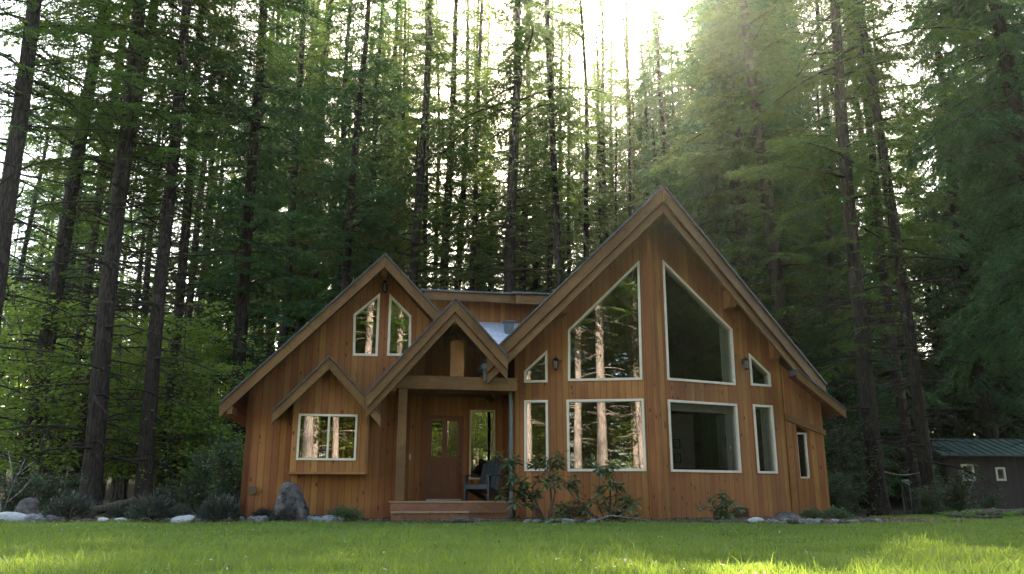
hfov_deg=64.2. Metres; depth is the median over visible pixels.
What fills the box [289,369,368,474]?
bay window
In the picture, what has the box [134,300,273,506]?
vine maple
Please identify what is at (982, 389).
cedar tree
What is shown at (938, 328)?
hemlock tree
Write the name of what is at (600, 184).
slender fir tree
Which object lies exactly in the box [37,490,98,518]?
spiky clump
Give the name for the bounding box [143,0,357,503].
fir tree
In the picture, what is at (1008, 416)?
hemlock tree
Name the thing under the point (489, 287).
hemlock tree
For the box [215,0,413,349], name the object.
fir tree
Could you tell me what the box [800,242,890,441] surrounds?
hemlock tree
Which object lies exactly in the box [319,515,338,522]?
border stone
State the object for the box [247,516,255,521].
border stone
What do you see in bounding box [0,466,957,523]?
ground
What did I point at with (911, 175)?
fir tree
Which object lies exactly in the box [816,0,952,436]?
fir tree
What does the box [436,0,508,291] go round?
slender fir tree
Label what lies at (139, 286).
fir tree
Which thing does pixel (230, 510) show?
spiky clump
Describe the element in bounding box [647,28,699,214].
fir tree
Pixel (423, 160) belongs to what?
fir tree
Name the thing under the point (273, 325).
fir tree
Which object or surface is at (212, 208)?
fir tree
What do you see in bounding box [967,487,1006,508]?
leafy bush
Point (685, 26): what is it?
fir tree
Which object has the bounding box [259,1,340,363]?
slender fir tree
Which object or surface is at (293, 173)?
fir tree
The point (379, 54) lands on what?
slender fir tree
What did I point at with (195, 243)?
fir tree
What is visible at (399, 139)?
slender fir tree
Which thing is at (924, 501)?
leafy bush
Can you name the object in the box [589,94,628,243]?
slender fir tree
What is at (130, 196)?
fir tree
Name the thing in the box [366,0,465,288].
slender fir tree
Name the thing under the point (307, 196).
fir tree
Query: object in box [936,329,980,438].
young hemlock tree
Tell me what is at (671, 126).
fir tree
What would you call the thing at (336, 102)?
fir tree
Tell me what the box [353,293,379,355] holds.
window
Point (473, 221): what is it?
slender fir tree
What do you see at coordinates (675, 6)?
sky
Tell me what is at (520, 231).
slender fir tree
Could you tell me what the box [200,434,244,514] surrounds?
leafy bush
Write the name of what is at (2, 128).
slender fir tree
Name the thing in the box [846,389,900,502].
young hemlock tree
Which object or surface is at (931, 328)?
hemlock tree
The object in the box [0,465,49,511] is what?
leafy bush
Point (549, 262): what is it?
slender fir tree
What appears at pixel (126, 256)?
fir tree
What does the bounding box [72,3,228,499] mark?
fir tree
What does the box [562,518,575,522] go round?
border stone
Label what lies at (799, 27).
fir tree
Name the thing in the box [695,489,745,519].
rhododendron
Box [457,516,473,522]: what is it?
border stone
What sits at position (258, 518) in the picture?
border stone
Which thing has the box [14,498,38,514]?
shaded boulder
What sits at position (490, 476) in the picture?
adirondack chair
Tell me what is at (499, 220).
fir tree
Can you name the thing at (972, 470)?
window
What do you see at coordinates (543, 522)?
edge grass
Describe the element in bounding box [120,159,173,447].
fir tree
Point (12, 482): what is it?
bare shrub
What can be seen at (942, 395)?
hemlock tree
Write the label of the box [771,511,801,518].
corner boulder
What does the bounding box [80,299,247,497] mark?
vine maple
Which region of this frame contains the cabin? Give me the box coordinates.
[219,186,846,520]
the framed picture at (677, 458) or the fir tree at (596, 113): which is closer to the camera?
the framed picture at (677, 458)
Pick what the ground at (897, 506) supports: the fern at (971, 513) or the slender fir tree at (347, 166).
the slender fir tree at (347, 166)
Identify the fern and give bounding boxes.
[933,510,957,516]
[941,508,988,516]
[994,510,1023,516]
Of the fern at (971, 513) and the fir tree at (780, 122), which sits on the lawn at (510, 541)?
the fern at (971, 513)
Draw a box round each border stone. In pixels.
[0,512,25,521]
[21,514,46,522]
[46,515,68,522]
[98,517,108,521]
[170,515,196,522]
[195,518,208,522]
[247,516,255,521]
[254,515,270,521]
[310,516,320,521]
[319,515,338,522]
[444,518,457,523]
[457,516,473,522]
[472,518,487,522]
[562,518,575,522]
[748,517,763,523]
[786,517,798,524]
[804,518,819,524]
[859,517,876,522]
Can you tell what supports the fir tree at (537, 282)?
on the ground at (897, 506)
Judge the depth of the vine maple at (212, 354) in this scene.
35.66 m
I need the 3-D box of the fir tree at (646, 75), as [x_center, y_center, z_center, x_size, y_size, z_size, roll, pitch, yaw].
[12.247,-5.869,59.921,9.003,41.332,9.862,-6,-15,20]
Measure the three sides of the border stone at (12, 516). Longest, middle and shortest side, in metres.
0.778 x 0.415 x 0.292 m
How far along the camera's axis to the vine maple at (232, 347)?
55.73 m
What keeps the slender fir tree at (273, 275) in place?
on the ground at (897, 506)
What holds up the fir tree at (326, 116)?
on the ground at (897, 506)
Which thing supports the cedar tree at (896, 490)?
on the ground at (897, 506)
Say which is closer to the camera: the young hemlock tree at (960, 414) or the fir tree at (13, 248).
the young hemlock tree at (960, 414)
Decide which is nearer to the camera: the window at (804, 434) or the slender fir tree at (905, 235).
the window at (804, 434)
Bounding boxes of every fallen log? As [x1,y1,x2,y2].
[89,496,136,514]
[947,513,1002,518]
[961,508,1023,516]
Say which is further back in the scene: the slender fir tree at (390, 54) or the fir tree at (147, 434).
the slender fir tree at (390, 54)
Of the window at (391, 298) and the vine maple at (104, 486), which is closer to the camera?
the window at (391, 298)
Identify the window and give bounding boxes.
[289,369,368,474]
[296,414,357,460]
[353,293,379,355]
[387,293,410,355]
[469,410,494,478]
[524,350,547,382]
[524,400,548,470]
[566,399,646,470]
[568,261,641,380]
[662,260,735,384]
[667,399,741,472]
[748,353,771,386]
[753,404,777,473]
[797,433,809,477]
[960,464,975,480]
[995,467,1006,480]
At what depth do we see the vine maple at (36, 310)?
30.52 m
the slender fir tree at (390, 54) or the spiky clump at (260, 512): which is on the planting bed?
the spiky clump at (260, 512)
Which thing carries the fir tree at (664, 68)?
on the ground at (897, 506)
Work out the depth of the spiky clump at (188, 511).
18.20 m
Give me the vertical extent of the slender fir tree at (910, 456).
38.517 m
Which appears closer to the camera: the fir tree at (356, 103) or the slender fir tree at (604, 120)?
the fir tree at (356, 103)
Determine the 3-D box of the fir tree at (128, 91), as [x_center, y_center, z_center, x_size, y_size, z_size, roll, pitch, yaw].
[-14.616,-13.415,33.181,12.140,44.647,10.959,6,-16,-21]
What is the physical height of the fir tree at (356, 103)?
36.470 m
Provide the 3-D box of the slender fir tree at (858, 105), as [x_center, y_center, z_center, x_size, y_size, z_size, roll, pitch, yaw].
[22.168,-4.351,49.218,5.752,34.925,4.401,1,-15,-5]
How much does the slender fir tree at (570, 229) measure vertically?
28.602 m
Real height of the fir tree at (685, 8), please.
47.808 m
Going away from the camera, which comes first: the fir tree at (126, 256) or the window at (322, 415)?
the window at (322, 415)
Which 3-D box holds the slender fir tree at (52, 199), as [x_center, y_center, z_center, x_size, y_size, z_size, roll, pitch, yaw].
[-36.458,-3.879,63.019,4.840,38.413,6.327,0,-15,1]
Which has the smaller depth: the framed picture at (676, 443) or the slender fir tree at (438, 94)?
the framed picture at (676, 443)
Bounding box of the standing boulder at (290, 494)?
[272,482,308,522]
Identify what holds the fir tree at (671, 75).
on the ground at (897, 506)
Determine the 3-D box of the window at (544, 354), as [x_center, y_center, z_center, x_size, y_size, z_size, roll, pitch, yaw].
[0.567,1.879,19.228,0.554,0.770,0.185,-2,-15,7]
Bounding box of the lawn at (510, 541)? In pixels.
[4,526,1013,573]
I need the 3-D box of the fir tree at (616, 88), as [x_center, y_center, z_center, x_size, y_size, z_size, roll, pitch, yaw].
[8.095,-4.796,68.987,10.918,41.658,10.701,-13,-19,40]
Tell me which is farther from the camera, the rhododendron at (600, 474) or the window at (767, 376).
the window at (767, 376)
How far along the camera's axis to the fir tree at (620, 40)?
73.57 m
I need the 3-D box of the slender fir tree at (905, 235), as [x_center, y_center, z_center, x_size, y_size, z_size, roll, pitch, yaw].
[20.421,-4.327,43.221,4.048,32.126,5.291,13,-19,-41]
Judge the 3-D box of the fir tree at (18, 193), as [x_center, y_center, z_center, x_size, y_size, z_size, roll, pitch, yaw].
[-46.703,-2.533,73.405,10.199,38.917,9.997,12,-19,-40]
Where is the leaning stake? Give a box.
[899,480,909,514]
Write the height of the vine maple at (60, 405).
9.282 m
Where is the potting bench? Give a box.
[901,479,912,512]
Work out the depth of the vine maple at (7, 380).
37.85 m
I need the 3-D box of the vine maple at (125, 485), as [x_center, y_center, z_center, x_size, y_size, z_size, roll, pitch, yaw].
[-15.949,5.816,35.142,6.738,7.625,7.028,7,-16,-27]
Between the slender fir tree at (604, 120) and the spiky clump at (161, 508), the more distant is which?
the slender fir tree at (604, 120)
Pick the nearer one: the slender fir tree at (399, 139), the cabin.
the cabin
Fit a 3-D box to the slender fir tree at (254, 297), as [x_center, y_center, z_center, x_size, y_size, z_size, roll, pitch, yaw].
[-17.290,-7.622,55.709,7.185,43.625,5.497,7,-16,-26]
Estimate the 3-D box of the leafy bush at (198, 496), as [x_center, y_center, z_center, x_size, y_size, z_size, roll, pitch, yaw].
[-10.453,6.525,27.182,1.850,2.298,1.852,-7,-16,25]
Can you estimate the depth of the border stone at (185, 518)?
16.69 m
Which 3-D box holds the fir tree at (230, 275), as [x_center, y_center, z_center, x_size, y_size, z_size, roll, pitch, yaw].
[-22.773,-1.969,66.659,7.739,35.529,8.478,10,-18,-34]
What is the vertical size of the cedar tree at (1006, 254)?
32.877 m
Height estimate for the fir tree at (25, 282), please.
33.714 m
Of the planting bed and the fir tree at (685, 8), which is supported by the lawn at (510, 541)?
the planting bed
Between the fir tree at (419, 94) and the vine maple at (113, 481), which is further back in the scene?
the fir tree at (419, 94)
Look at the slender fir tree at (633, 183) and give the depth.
62.80 m
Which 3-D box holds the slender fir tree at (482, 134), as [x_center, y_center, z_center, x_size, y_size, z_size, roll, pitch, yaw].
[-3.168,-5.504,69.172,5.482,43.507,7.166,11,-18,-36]
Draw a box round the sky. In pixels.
[0,0,1010,408]
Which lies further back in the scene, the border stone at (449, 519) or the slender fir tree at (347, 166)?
the slender fir tree at (347, 166)
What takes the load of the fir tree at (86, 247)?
on the ground at (897, 506)
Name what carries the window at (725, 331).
in the cabin
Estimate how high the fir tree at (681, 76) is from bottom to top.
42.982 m
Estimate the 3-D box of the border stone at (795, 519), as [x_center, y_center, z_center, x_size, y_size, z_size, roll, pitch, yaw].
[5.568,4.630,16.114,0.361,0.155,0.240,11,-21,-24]
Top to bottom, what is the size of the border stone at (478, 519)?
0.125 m
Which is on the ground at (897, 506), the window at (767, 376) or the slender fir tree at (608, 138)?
the slender fir tree at (608, 138)
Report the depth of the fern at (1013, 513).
20.71 m
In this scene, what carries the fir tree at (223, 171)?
on the ground at (897, 506)
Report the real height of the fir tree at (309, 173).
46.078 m
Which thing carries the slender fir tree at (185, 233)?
on the ground at (897, 506)
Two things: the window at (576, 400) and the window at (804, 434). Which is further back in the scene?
the window at (804, 434)
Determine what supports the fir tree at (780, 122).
on the ground at (897, 506)
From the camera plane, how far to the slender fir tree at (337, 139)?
69.77 m
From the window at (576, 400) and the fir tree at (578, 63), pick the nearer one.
the window at (576, 400)
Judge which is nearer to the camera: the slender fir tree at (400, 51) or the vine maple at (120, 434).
the vine maple at (120, 434)
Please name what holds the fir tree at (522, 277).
on the ground at (897, 506)
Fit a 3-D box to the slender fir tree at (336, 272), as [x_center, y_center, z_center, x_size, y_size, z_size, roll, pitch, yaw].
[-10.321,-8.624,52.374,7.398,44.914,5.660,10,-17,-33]
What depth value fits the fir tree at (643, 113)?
64.75 m
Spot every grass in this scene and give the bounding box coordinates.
[44,516,935,524]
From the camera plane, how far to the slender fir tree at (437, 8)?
63.59 m
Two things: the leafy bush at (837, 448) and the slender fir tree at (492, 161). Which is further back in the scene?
the slender fir tree at (492, 161)
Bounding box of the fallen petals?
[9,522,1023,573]
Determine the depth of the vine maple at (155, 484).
41.43 m
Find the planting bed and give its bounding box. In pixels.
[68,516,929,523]
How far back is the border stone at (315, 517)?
16.64 m
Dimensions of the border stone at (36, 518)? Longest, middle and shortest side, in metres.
0.600 x 0.364 x 0.247 m
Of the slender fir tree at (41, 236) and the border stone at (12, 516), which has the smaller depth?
the border stone at (12, 516)
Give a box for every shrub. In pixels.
[0,451,34,512]
[326,504,367,519]
[798,506,822,517]
[820,504,856,519]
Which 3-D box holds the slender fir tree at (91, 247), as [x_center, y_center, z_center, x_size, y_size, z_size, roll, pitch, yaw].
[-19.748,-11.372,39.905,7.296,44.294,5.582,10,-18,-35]
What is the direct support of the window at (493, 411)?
in the cabin
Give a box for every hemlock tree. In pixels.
[476,217,503,291]
[630,121,683,210]
[782,81,946,511]
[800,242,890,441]
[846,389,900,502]
[849,189,966,498]
[858,228,934,443]
[872,75,973,438]
[882,335,930,499]
[912,208,972,436]
[913,450,948,513]
[927,147,1023,438]
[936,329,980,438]
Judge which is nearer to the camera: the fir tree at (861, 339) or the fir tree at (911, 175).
the fir tree at (861, 339)
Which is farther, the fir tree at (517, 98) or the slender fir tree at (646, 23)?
the slender fir tree at (646, 23)
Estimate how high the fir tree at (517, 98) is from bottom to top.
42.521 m
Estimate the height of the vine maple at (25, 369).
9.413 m
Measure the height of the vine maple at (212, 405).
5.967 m
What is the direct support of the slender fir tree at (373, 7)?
on the ground at (897, 506)
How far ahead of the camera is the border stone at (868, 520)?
15.99 m
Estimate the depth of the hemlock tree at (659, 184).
40.99 m
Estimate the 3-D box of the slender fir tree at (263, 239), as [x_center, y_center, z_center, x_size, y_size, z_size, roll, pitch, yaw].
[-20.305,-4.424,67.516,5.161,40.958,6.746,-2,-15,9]
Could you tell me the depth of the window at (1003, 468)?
35.28 m
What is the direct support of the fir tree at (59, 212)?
on the ground at (897, 506)
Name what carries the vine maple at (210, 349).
on the ground at (897, 506)
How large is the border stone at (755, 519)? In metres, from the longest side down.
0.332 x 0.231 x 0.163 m
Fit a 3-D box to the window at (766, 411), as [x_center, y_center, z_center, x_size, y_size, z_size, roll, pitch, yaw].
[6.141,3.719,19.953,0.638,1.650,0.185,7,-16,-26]
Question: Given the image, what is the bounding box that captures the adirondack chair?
[460,458,504,500]
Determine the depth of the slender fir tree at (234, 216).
58.11 m
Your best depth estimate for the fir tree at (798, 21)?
51.28 m
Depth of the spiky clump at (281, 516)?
16.54 m
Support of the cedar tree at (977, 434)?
on the ground at (897, 506)
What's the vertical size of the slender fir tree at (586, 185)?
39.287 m
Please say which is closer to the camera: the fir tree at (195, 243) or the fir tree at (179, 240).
the fir tree at (195, 243)
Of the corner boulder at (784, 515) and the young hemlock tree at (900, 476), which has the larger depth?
the young hemlock tree at (900, 476)
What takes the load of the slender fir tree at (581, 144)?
on the ground at (897, 506)
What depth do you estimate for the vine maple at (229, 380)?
40.15 m
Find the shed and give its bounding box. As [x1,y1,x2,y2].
[888,438,1023,510]
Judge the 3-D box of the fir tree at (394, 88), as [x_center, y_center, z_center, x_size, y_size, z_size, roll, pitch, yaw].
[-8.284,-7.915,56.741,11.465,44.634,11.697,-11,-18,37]
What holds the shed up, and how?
on the ground at (897, 506)
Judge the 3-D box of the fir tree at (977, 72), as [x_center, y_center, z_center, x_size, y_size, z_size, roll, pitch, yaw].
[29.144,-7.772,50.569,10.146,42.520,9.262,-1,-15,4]
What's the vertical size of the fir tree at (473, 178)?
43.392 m
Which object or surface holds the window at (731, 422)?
in the cabin
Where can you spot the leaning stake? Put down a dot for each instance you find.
(907, 508)
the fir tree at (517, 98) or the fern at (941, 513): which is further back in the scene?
the fir tree at (517, 98)
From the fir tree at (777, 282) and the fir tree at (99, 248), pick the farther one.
the fir tree at (99, 248)
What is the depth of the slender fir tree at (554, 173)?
43.16 m
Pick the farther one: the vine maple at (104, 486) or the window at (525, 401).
the vine maple at (104, 486)
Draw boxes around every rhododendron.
[491,450,573,519]
[540,458,642,521]
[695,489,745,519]
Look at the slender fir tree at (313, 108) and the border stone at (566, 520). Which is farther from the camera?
the slender fir tree at (313, 108)
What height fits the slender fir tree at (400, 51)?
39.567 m
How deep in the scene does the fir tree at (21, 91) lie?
27.45 m
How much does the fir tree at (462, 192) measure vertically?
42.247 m
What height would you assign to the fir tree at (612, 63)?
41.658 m
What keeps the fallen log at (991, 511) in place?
on the lawn at (510, 541)
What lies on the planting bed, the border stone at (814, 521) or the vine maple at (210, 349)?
the border stone at (814, 521)
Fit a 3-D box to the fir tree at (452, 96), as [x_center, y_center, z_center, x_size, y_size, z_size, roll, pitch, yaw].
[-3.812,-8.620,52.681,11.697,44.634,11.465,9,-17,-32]
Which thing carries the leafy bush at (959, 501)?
on the ground at (897, 506)
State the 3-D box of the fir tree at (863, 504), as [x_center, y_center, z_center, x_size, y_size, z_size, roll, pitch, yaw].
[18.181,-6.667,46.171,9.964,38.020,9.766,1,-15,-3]
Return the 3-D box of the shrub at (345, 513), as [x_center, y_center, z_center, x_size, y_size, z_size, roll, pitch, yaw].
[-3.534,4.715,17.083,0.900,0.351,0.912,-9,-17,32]
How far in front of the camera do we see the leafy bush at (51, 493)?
23.16 m
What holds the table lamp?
on the sideboard
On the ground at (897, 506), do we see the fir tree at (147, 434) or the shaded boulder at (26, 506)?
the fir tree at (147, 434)
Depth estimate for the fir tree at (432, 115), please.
72.58 m
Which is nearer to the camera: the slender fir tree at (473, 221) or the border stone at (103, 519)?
the border stone at (103, 519)
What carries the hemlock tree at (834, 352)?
on the ground at (897, 506)
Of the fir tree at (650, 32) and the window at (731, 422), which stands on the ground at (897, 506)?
the fir tree at (650, 32)
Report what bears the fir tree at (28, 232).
on the ground at (897, 506)
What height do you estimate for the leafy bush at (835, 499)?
1.783 m
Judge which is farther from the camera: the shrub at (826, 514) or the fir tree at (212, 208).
the fir tree at (212, 208)
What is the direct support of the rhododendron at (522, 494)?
on the planting bed
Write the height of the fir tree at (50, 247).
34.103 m
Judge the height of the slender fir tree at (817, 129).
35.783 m
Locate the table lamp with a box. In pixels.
[632,443,642,468]
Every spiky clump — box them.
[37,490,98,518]
[103,502,131,518]
[123,489,185,520]
[171,504,193,515]
[191,493,245,520]
[251,506,272,517]
[268,505,295,520]
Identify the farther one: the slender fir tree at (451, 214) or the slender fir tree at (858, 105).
the slender fir tree at (451, 214)
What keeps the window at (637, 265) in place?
in the cabin
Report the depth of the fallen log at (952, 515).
19.79 m
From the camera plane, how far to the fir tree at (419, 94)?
82.35 m
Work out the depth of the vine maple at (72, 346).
36.92 m
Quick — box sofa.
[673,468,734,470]
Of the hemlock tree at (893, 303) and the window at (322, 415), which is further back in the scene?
the hemlock tree at (893, 303)
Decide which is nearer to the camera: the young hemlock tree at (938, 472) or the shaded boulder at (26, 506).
the shaded boulder at (26, 506)
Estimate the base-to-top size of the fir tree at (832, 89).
35.769 m
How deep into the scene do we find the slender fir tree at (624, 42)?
70.64 m
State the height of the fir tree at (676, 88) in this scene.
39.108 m
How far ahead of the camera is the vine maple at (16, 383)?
55.66 m
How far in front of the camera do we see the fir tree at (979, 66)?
49.94 m
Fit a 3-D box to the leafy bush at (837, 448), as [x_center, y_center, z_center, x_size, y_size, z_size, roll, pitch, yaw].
[10.781,5.795,26.231,2.645,3.282,2.643,-5,-15,18]
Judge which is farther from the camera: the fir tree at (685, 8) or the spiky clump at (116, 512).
the fir tree at (685, 8)
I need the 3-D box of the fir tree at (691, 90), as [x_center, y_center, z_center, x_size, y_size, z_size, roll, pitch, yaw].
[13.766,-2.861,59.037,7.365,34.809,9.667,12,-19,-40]
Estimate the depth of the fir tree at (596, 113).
83.57 m
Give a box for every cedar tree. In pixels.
[630,0,889,495]
[713,0,901,499]
[862,0,1023,438]
[885,0,1023,446]
[909,63,1014,438]
[990,20,1023,436]
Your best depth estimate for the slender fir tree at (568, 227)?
57.02 m
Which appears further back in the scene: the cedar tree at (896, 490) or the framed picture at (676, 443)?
the cedar tree at (896, 490)
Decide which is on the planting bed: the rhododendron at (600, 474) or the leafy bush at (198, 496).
the rhododendron at (600, 474)
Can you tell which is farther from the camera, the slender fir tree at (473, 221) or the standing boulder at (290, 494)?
the slender fir tree at (473, 221)
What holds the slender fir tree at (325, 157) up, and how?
on the ground at (897, 506)
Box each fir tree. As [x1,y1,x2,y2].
[0,0,129,495]
[0,0,257,509]
[0,0,295,512]
[0,4,165,507]
[0,33,86,485]
[0,41,125,498]
[0,42,72,435]
[0,113,45,477]
[0,119,50,357]
[0,207,25,376]
[1,0,293,500]
[3,150,62,467]
[8,140,75,383]
[35,142,117,366]
[39,69,148,394]
[42,0,298,512]
[50,132,130,391]
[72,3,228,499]
[94,83,187,377]
[106,0,258,497]
[106,5,257,480]
[115,129,145,351]
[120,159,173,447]
[123,4,271,490]
[132,95,215,404]
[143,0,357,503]
[151,20,257,482]
[167,92,258,388]
[190,10,311,331]
[204,1,301,495]
[205,0,371,438]
[205,0,380,333]
[208,11,283,414]
[211,102,265,477]
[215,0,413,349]
[219,19,322,364]
[226,23,301,483]
[227,6,319,473]
[233,94,284,340]
[238,0,356,361]
[242,0,349,441]
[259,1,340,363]
[264,0,421,340]
[267,0,468,307]
[274,15,338,345]
[280,0,340,308]
[291,0,405,317]
[297,0,508,296]
[317,27,368,308]
[319,4,376,273]
[320,49,367,301]
[323,0,439,279]
[325,3,469,296]
[326,28,353,287]
[330,0,547,289]
[331,9,410,260]
[358,10,430,258]
[365,5,424,255]
[366,0,432,277]
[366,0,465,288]
[391,1,468,288]
[391,1,469,285]
[401,0,529,291]
[401,0,644,292]
[402,0,439,243]
[419,67,468,289]
[433,0,531,290]
[434,0,595,291]
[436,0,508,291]
[438,1,502,286]
[451,1,524,291]
[455,54,505,263]
[471,3,595,290]
[483,105,526,291]
[497,116,544,288]
[499,0,598,292]
[504,0,620,288]
[517,0,591,292]
[534,0,628,272]
[538,17,594,291]
[546,0,648,247]
[553,139,582,272]
[571,13,644,251]
[571,31,624,270]
[571,54,638,240]
[571,68,596,265]
[573,0,627,249]
[577,57,620,234]
[583,0,664,230]
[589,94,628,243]
[592,23,685,219]
[593,0,690,218]
[604,0,657,235]
[607,60,648,230]
[609,0,700,212]
[619,0,663,186]
[619,96,642,222]
[624,31,687,192]
[632,29,827,241]
[647,0,889,469]
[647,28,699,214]
[654,1,776,248]
[664,0,887,356]
[665,35,716,233]
[668,56,683,137]
[672,0,860,342]
[673,0,706,95]
[680,0,719,250]
[681,0,881,267]
[724,0,1012,516]
[774,10,822,114]
[779,0,952,508]
[788,2,855,478]
[797,0,957,498]
[798,0,983,513]
[807,0,1005,515]
[815,5,936,382]
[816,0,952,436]
[847,28,939,473]
[854,1,966,488]
[902,0,1023,438]
[954,0,1023,219]
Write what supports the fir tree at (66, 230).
on the ground at (897, 506)
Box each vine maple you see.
[0,276,75,474]
[0,279,175,499]
[0,283,132,478]
[0,306,79,476]
[0,333,37,447]
[1,301,142,488]
[1,317,112,493]
[6,295,159,475]
[13,310,186,502]
[15,308,199,501]
[67,330,214,507]
[69,328,143,499]
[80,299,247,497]
[106,311,228,495]
[109,308,264,508]
[112,330,258,495]
[114,359,254,501]
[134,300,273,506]
[163,332,266,499]
[201,329,271,421]
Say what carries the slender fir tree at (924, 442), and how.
on the ground at (897, 506)
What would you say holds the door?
in the cabin
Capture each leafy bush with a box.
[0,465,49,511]
[22,465,92,512]
[155,478,199,509]
[175,449,227,514]
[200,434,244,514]
[822,418,892,516]
[827,461,865,513]
[905,478,954,514]
[917,463,988,513]
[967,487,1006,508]
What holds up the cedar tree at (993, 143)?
on the ground at (897, 506)
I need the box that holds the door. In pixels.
[424,415,463,500]
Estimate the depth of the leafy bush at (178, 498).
26.10 m
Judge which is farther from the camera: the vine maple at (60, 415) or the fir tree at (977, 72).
the fir tree at (977, 72)
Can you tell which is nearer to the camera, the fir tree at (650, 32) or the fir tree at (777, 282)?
the fir tree at (777, 282)
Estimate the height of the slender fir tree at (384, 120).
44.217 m
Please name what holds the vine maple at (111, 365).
on the ground at (897, 506)
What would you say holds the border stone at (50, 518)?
on the planting bed
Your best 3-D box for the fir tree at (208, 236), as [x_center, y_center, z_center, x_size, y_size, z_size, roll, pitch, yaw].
[-22.593,-5.309,58.882,10.406,39.706,10.200,-10,-17,33]
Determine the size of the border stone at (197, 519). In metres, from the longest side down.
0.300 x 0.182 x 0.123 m
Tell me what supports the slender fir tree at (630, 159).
on the ground at (897, 506)
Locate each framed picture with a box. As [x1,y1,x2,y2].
[673,439,680,448]
[674,454,680,462]
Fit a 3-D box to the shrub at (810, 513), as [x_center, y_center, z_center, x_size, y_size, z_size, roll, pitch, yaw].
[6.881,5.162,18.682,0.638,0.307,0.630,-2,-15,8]
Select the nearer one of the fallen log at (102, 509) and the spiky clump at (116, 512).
the spiky clump at (116, 512)
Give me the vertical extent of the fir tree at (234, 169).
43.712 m
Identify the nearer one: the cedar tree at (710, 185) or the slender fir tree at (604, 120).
the cedar tree at (710, 185)
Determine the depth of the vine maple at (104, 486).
51.16 m

